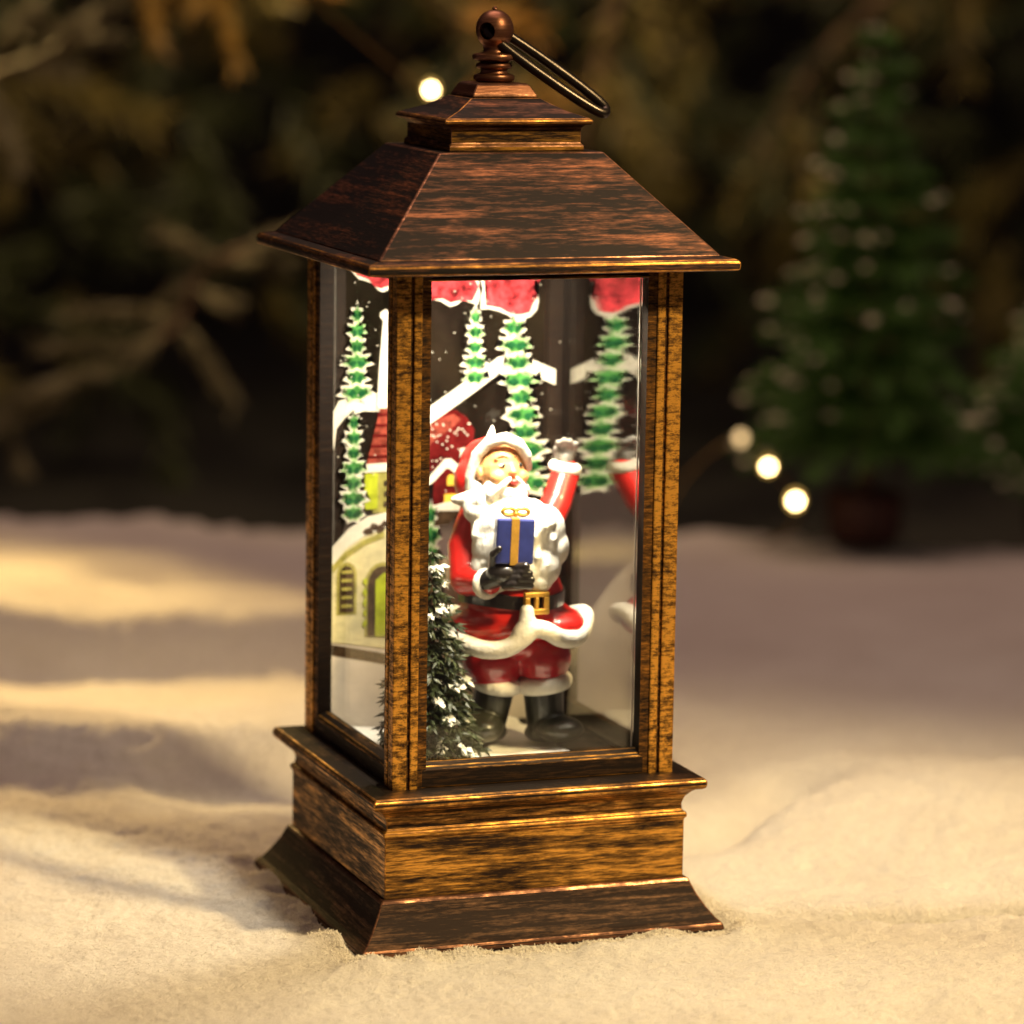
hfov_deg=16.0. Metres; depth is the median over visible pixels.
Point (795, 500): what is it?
string light
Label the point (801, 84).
fir bough
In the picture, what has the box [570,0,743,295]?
fir bough
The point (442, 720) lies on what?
frosted fir
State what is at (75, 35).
fir bough
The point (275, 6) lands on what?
fir bough
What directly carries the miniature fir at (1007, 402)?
on the snow ground
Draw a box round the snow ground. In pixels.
[0,514,1023,1023]
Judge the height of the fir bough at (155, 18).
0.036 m
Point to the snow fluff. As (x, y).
(420, 952)
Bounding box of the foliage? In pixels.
[0,0,1023,486]
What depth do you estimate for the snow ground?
0.66 m
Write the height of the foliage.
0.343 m
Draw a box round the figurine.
[438,425,593,742]
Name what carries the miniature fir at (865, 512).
on the snow ground
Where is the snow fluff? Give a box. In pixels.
[0,690,1023,1023]
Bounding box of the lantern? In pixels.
[254,6,740,958]
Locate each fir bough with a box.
[0,0,136,192]
[0,211,303,491]
[135,0,251,84]
[181,0,360,34]
[271,0,588,113]
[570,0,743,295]
[704,0,985,243]
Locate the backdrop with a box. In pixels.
[0,0,1023,337]
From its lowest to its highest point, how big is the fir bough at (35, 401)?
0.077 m
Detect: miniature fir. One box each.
[727,24,1014,546]
[921,311,1023,499]
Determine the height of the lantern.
0.145 m
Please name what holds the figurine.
in the lantern
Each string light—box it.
[314,0,517,97]
[678,432,801,544]
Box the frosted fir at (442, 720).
[371,551,491,759]
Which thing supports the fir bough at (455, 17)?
attached to the foliage
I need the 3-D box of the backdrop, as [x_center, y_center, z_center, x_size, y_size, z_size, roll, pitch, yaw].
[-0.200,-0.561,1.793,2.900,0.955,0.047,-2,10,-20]

